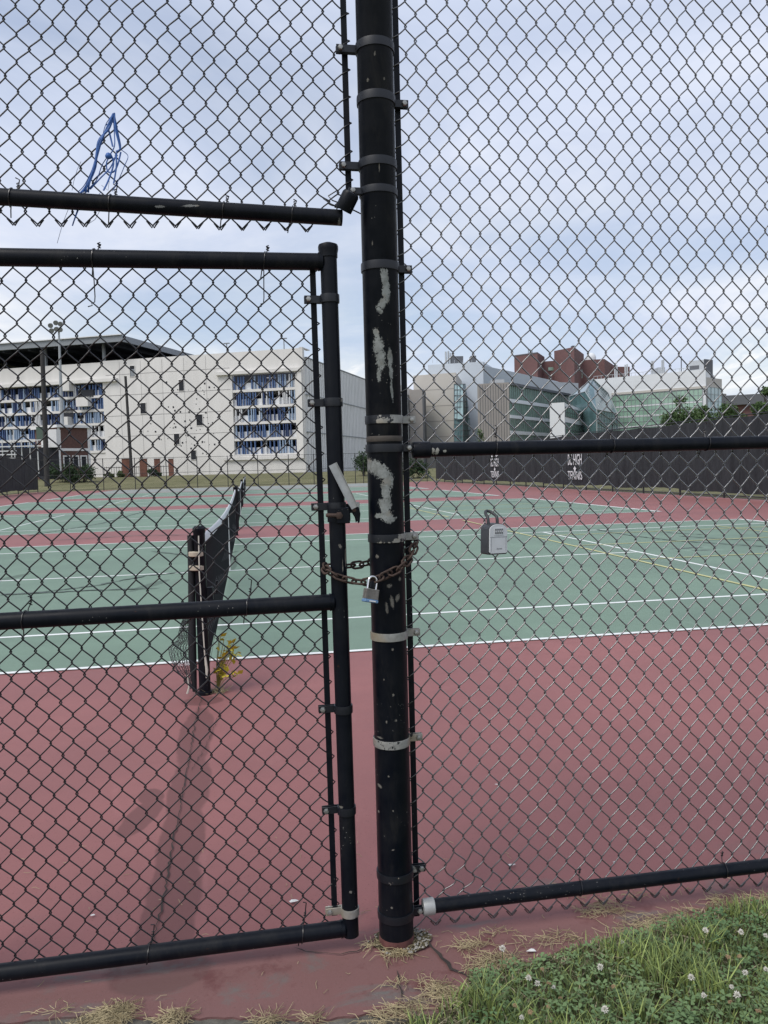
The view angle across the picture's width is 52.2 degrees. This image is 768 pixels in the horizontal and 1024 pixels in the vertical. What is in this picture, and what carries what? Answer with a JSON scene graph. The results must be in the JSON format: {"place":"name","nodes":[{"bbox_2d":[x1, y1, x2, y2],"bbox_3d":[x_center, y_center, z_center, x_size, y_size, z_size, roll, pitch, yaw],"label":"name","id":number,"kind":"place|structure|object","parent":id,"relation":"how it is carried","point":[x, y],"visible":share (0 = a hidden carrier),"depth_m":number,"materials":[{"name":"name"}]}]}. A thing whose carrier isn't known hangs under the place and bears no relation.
{"place":"outdoors","nodes":[
{"label":"outdoors","id":0,"kind":"place"},
{"bbox_2d":[24,1015,426,1023],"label":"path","id":1,"kind":"structure","parent":0,"point":[234,1021],"depth_m":2.07,"materials":[{"name":"concrete"}]},
{"bbox_2d":[0,468,767,499],"bbox_3d":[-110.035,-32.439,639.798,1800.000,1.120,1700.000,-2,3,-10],"label":"ground","id":2,"kind":"structure","parent":0,"point":[151,483],"depth_m":81.27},
{"bbox_2d":[0,427,60,475],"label":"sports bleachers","id":3,"kind":"object","parent":2,"relation":"on","point":[54,435],"visible":0.53,"depth_m":89.32,"materials":[{"name":"white paint"}]},
{"bbox_2d":[40,350,49,486],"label":"timber pole","id":4,"kind":"object","parent":2,"relation":"on","point":[44,418],"visible":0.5,"depth_m":79.84,"materials":[{"name":"wood"}]},
{"bbox_2d":[48,320,63,424],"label":"floodlight mast","id":5,"kind":"object","parent":2,"relation":"on","point":[50,326],"visible":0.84,"depth_m":99.84,"materials":[{"name":"grey metal"}]},
{"bbox_2d":[30,425,91,478],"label":"field house","id":6,"kind":"structure","parent":2,"relation":"on","point":[70,446],"depth_m":97.38,"materials":[{"name":"brown brick"}]},
{"bbox_2d":[63,455,69,465],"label":"window","id":7,"kind":"structure","parent":6,"relation":"in","point":[64,456],"depth_m":96.45,"materials":[{"name":"glass"}]},
{"bbox_2d":[72,455,79,466],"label":"window","id":8,"kind":"structure","parent":6,"relation":"in","point":[77,456],"depth_m":97.52,"materials":[{"name":"glass"}]},
{"bbox_2d":[80,455,87,466],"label":"window","id":9,"kind":"structure","parent":6,"relation":"in","point":[84,457],"depth_m":98.23,"materials":[{"name":"glass"}]},
{"bbox_2d":[49,462,80,482],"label":"shrub","id":10,"kind":"object","parent":2,"relation":"on","point":[65,472],"visible":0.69,"depth_m":83.47,"materials":[{"name":"green plant"}]},
{"bbox_2d":[64,463,97,481],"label":"shrub","id":11,"kind":"object","parent":2,"relation":"on","point":[78,475],"visible":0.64,"depth_m":83.52,"materials":[{"name":"green plant"}]},
{"bbox_2d":[104,470,124,477],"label":"shrub","id":12,"kind":"object","parent":2,"relation":"on","point":[118,474],"visible":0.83,"depth_m":91.89,"materials":[{"name":"green plant"}]},
{"bbox_2d":[122,457,129,476],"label":"brick pier","id":13,"kind":"structure","parent":2,"relation":"on","point":[124,470],"depth_m":93.54,"materials":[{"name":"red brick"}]},
{"bbox_2d":[124,376,132,476],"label":"timber pole","id":14,"kind":"object","parent":2,"relation":"on","point":[128,427],"visible":0.66,"depth_m":92.88,"materials":[{"name":"wood"}]},
{"bbox_2d":[104,465,167,476],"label":"iron railing","id":15,"kind":"object","parent":2,"relation":"on","point":[163,466],"visible":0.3,"depth_m":94.94,"materials":[{"name":"black metal"}]},
{"bbox_2d":[139,457,147,476],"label":"brick pier","id":16,"kind":"structure","parent":2,"relation":"on","point":[144,468],"depth_m":93.57,"materials":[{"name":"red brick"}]},
{"bbox_2d":[147,468,161,476],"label":"shrub","id":17,"kind":"object","parent":2,"relation":"on","point":[153,474],"visible":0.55,"depth_m":92.72,"materials":[{"name":"green plant"}]},
{"bbox_2d":[153,458,160,471],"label":"brick pier","id":18,"kind":"structure","parent":2,"relation":"on","point":[157,460],"depth_m":97.61,"materials":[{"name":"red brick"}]},
{"bbox_2d":[167,458,173,475],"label":"brick pier","id":19,"kind":"structure","parent":2,"relation":"on","point":[170,460],"depth_m":93.67,"materials":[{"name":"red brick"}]},
{"bbox_2d":[0,334,411,476],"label":"building","id":20,"kind":"structure","parent":2,"relation":"on","point":[353,411],"depth_m":115.69,"materials":[{"name":"beige concrete"}]},
{"bbox_2d":[129,365,134,376],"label":"window","id":21,"kind":"structure","parent":20,"relation":"in","point":[131,366],"depth_m":115.86,"materials":[{"name":"black glass"}]},
{"bbox_2d":[140,402,146,413],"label":"window","id":22,"kind":"structure","parent":20,"relation":"in","point":[143,405],"depth_m":115.82,"materials":[{"name":"black glass"}]},
{"bbox_2d":[173,433,179,444],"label":"window","id":23,"kind":"structure","parent":20,"relation":"in","point":[176,435],"depth_m":114.71,"materials":[{"name":"black glass"}]},
{"bbox_2d":[178,379,184,390],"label":"window","id":24,"kind":"structure","parent":20,"relation":"in","point":[181,387],"depth_m":114.04,"materials":[{"name":"black glass"}]},
{"bbox_2d":[190,450,196,459],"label":"window","id":25,"kind":"structure","parent":20,"relation":"in","point":[193,456],"depth_m":114.21,"materials":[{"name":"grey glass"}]},
{"bbox_2d":[196,414,202,425],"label":"window","id":26,"kind":"structure","parent":20,"relation":"in","point":[200,418],"depth_m":113.62,"materials":[{"name":"black glass"}]},
{"bbox_2d":[351,448,366,475],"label":"shrub","id":27,"kind":"object","parent":2,"relation":"on","point":[358,461],"visible":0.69,"depth_m":87.56,"materials":[{"name":"green plant"}]},
{"bbox_2d":[0,481,767,1023],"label":"court surface","id":28,"kind":"object","parent":2,"relation":"on","point":[346,975],"visible":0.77,"depth_m":4.16,"materials":[{"name":"red plastic"}]},
{"bbox_2d":[0,457,37,494],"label":"windscreen fence","id":29,"kind":"object","parent":28,"relation":"on","point":[24,474],"visible":0.73,"depth_m":64.71,"materials":[{"name":"black fabric"}]},
{"bbox_2d":[168,487,238,695],"bbox_3d":[-2.321,0.337,11.360,0.334,1.150,12.906,-2,3,-10],"label":"tennis net","id":30,"kind":"object","parent":28,"relation":"on","point":[214,574],"visible":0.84,"depth_m":5.08,"materials":[{"name":"black fabric"}]},
{"bbox_2d":[204,633,242,693],"bbox_3d":[-1.068,0.986,5.158,0.274,0.394,0.229,-2,3,-10],"label":"yellow weed","id":31,"kind":"object","parent":28,"relation":"on","point":[221,675],"visible":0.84,"depth_m":5.14,"materials":[{"name":"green plant"}]},
{"bbox_2d":[40,452,427,490],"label":"fence","id":32,"kind":"object","parent":28,"relation":"on","point":[257,470],"visible":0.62,"depth_m":73.32,"materials":[{"name":"black metal"}]},
{"bbox_2d":[236,480,242,528],"bbox_3d":[-4.713,-0.417,25.795,0.153,1.150,12.892,-2,3,-10],"label":"tennis net","id":33,"kind":"object","parent":28,"relation":"on","point":[239,498],"visible":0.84,"depth_m":24.24,"materials":[{"name":"black fabric"}]},
{"bbox_2d":[241,477,244,504],"bbox_3d":[-7.206,-1.173,40.291,0.153,1.150,12.892,-2,3,-10],"label":"tennis net","id":34,"kind":"object","parent":28,"relation":"on","point":[243,482],"visible":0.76,"depth_m":41.30,"materials":[{"name":"black fabric"}]},
{"bbox_2d":[336,0,425,951],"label":"fence post","id":35,"kind":"object","parent":28,"relation":"on","point":[378,103],"visible":1,"depth_m":2.27,"materials":[{"name":"black metal"}]},
{"bbox_2d":[0,0,360,232],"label":"chain link transom","id":36,"kind":"object","parent":35,"relation":"attached to","point":[10,197],"visible":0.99,"depth_m":2.17,"materials":[{"name":"black metal"}]},
{"bbox_2d":[57,113,127,242],"bbox_3d":[-0.799,-0.913,2.141,0.197,0.355,0.019,-2,3,-10],"label":"blue twine","id":37,"kind":"object","parent":36,"relation":"hanging from","point":[110,121],"visible":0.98,"depth_m":2.14,"materials":[{"name":"fabric"}]},
{"bbox_2d":[321,539,418,585],"bbox_3d":[-0.037,0.148,2.317,0.303,0.128,0.162,-2,3,-10],"label":"rusty chain","id":38,"kind":"object","parent":35,"relation":"attached to","point":[328,569],"visible":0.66,"depth_m":2.27,"materials":[{"name":"metal"}]},
{"bbox_2d":[362,575,378,602],"bbox_3d":[-0.035,0.220,2.241,0.043,0.078,0.024,11,-9,-26],"label":"padlock","id":39,"kind":"object","parent":38,"relation":"hanging from","point":[370,595],"visible":1,"depth_m":2.23,"materials":[{"name":"metal"}]},
{"bbox_2d":[392,0,767,928],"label":"chain link fence","id":40,"kind":"object","parent":35,"relation":"attached to","point":[570,888],"visible":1,"depth_m":2.43,"materials":[{"name":"black metal"}]},
{"bbox_2d":[481,509,506,554],"bbox_3d":[0.329,0.060,2.371,0.069,0.133,0.069,-1,3,-27],"label":"key lock box","id":41,"kind":"object","parent":40,"relation":"hanging from","point":[493,538],"visible":1,"depth_m":2.35,"materials":[{"name":"grey plastic"}]},
{"bbox_2d":[20,837,767,1023],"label":"dry clippings","id":42,"kind":"object","parent":28,"relation":"on","point":[101,1015],"visible":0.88,"depth_m":2.16,"materials":[{"name":"beige plant"}]},
{"bbox_2d":[373,928,431,953],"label":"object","id":43,"kind":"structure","parent":28,"relation":"on","point":[415,938],"depth_m":2.38,"materials":[{"name":"plant"}]},
{"bbox_2d":[368,928,431,953],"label":"gravel","id":44,"kind":"structure","parent":43,"relation":"on","point":[418,938],"depth_m":2.37,"materials":[{"name":"grey gravel"}]},
{"bbox_2d":[436,411,767,497],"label":"windscreen fence","id":45,"kind":"object","parent":28,"relation":"on","point":[513,469],"visible":0.73,"depth_m":34.74,"materials":[{"name":"black fabric"}]},
{"bbox_2d":[402,458,431,478],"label":"shrub","id":46,"kind":"object","parent":2,"relation":"on","point":[420,470],"visible":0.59,"depth_m":83.89,"materials":[{"name":"green plant"}]},
{"bbox_2d":[409,373,470,467],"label":"campus building","id":47,"kind":"structure","parent":2,"relation":"on","point":[453,418],"depth_m":177.79,"materials":[{"name":"beige concrete"}]},
{"bbox_2d":[475,428,485,441],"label":"tree","id":48,"kind":"object","parent":2,"relation":"on","point":[481,435],"visible":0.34,"depth_m":119.55,"materials":[{"name":"green plant"}]},
{"bbox_2d":[428,351,577,441],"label":"campus building","id":49,"kind":"structure","parent":2,"relation":"on","point":[473,368],"depth_m":196.45,"materials":[{"name":"grey concrete"}]},
{"bbox_2d":[477,379,582,441],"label":"campus building","id":50,"kind":"structure","parent":2,"relation":"on","point":[532,419],"depth_m":166.10,"materials":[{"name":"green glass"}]},
{"bbox_2d":[514,346,629,388],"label":"campus building","id":51,"kind":"structure","parent":2,"relation":"on","point":[531,366],"depth_m":263.51,"materials":[{"name":"red brick"}]},
{"bbox_2d":[569,378,617,433],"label":"glass atrium","id":52,"kind":"object","parent":2,"relation":"on","point":[588,393],"visible":0.48,"depth_m":173.24,"materials":[{"name":"glass"}]},
{"bbox_2d":[594,356,725,430],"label":"campus building","id":53,"kind":"structure","parent":2,"relation":"on","point":[651,402],"depth_m":185.95,"materials":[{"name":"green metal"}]},
{"bbox_2d":[659,395,697,425],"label":"leafy tree","id":54,"kind":"object","parent":2,"relation":"on","point":[677,416],"visible":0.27,"depth_m":73.62,"materials":[{"name":"green plant"}]},
{"bbox_2d":[692,404,716,422],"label":"leafy tree","id":55,"kind":"object","parent":2,"relation":"on","point":[700,414],"visible":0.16,"depth_m":71.69,"materials":[{"name":"green plant"}]},
{"bbox_2d":[713,401,747,419],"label":"leafy tree","id":56,"kind":"object","parent":2,"relation":"on","point":[729,411],"visible":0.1,"depth_m":69.18,"materials":[{"name":"green plant"}]},
{"bbox_2d":[722,394,767,416],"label":"brick hall","id":57,"kind":"structure","parent":2,"relation":"on","point":[740,402],"depth_m":147.22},
{"bbox_2d":[749,385,767,415],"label":"leafy tree","id":58,"kind":"object","parent":2,"relation":"on","point":[758,406],"visible":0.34,"depth_m":59.54,"materials":[{"name":"green plant"}]},
{"bbox_2d":[0,0,767,395],"label":"sky","id":59,"kind":"structure","parent":0,"point":[25,234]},
{"bbox_2d":[401,888,767,1023],"bbox_3d":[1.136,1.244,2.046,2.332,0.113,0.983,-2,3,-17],"label":"grass verge","id":60,"kind":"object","parent":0,"point":[651,953],"depth_m":2.13,"materials":[{"name":"plant"}]},
{"bbox_2d":[499,945,504,971],"bbox_3d":[0.326,1.261,2.190,0.032,0.109,0.019,1,4,41],"label":"clover flower","id":61,"kind":"object","parent":60,"relation":"on","point":[502,948],"visible":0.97,"depth_m":2.18,"materials":[{"name":"white plant"}]},
{"bbox_2d":[525,974,531,1006],"bbox_3d":[0.382,1.271,2.071,0.018,0.099,0.017,-2,3,-10],"label":"clover flower","id":62,"kind":"object","parent":60,"relation":"on","point":[529,977],"visible":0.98,"depth_m":2.07,"materials":[{"name":"white plant"}]},
{"bbox_2d":[531,980,539,1001],"bbox_3d":[0.403,1.284,2.088,0.030,0.071,0.017,-1,3,1],"label":"clover flower","id":63,"kind":"object","parent":60,"relation":"on","point":[538,984],"visible":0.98,"depth_m":2.09,"materials":[{"name":"white plant"}]},
{"bbox_2d":[597,964,602,982],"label":"clover flower","id":64,"kind":"object","parent":60,"relation":"on","point":[600,967],"visible":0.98,"depth_m":2.14,"materials":[{"name":"white plant"}]},
{"bbox_2d":[601,1005,608,1013],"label":"clover flower","id":65,"kind":"object","parent":60,"relation":"on","point":[604,1008],"visible":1,"depth_m":1.94,"materials":[{"name":"white plant"}]},
{"bbox_2d":[688,973,694,997],"bbox_3d":[0.803,1.258,2.049,0.021,0.106,0.022,-2,3,-10],"label":"clover flower","id":66,"kind":"object","parent":60,"relation":"on","point":[690,977],"visible":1,"depth_m":2.04,"materials":[{"name":"white plant"}]},
{"bbox_2d":[702,927,708,956],"bbox_3d":[0.929,1.247,2.262,0.019,0.098,0.019,-4,4,-38],"label":"clover flower","id":67,"kind":"object","parent":60,"relation":"on","point":[705,929],"visible":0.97,"depth_m":2.26,"materials":[{"name":"white plant"}]},
{"bbox_2d":[729,984,733,1007],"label":"clover flower","id":68,"kind":"object","parent":60,"relation":"on","point":[731,986],"visible":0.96,"depth_m":2.02,"materials":[{"name":"white plant"}]},
{"bbox_2d":[732,991,740,1018],"bbox_3d":[0.892,1.262,1.986,0.021,0.102,0.028,-2,3,-10],"label":"clover flower","id":69,"kind":"object","parent":60,"relation":"on","point":[736,994],"visible":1,"depth_m":1.98,"materials":[{"name":"white plant"}]},
{"bbox_2d":[742,970,747,997],"bbox_3d":[0.958,1.257,2.072,0.022,0.098,0.019,-2,3,-10],"label":"clover flower","id":70,"kind":"object","parent":60,"relation":"on","point":[745,972],"visible":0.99,"depth_m":2.07,"materials":[{"name":"white plant"}]},
{"bbox_2d":[764,933,767,962],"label":"clover flower","id":71,"kind":"object","parent":60,"relation":"on","point":[765,936],"visible":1,"depth_m":2.22,"materials":[{"name":"white plant"}]},
{"bbox_3d":[-1.400,-0.178,2.064,0.135,3.200,0.098,-2,3,-10],"label":"fence post","id":72,"kind":"object","parent":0,"visible":0},
{"bbox_2d":[0,242,359,981],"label":"gate","id":73,"kind":"structure","parent":72,"relation":"attached to","point":[340,494],"depth_m":2.25,"materials":[{"name":"black metal"}]}
]}

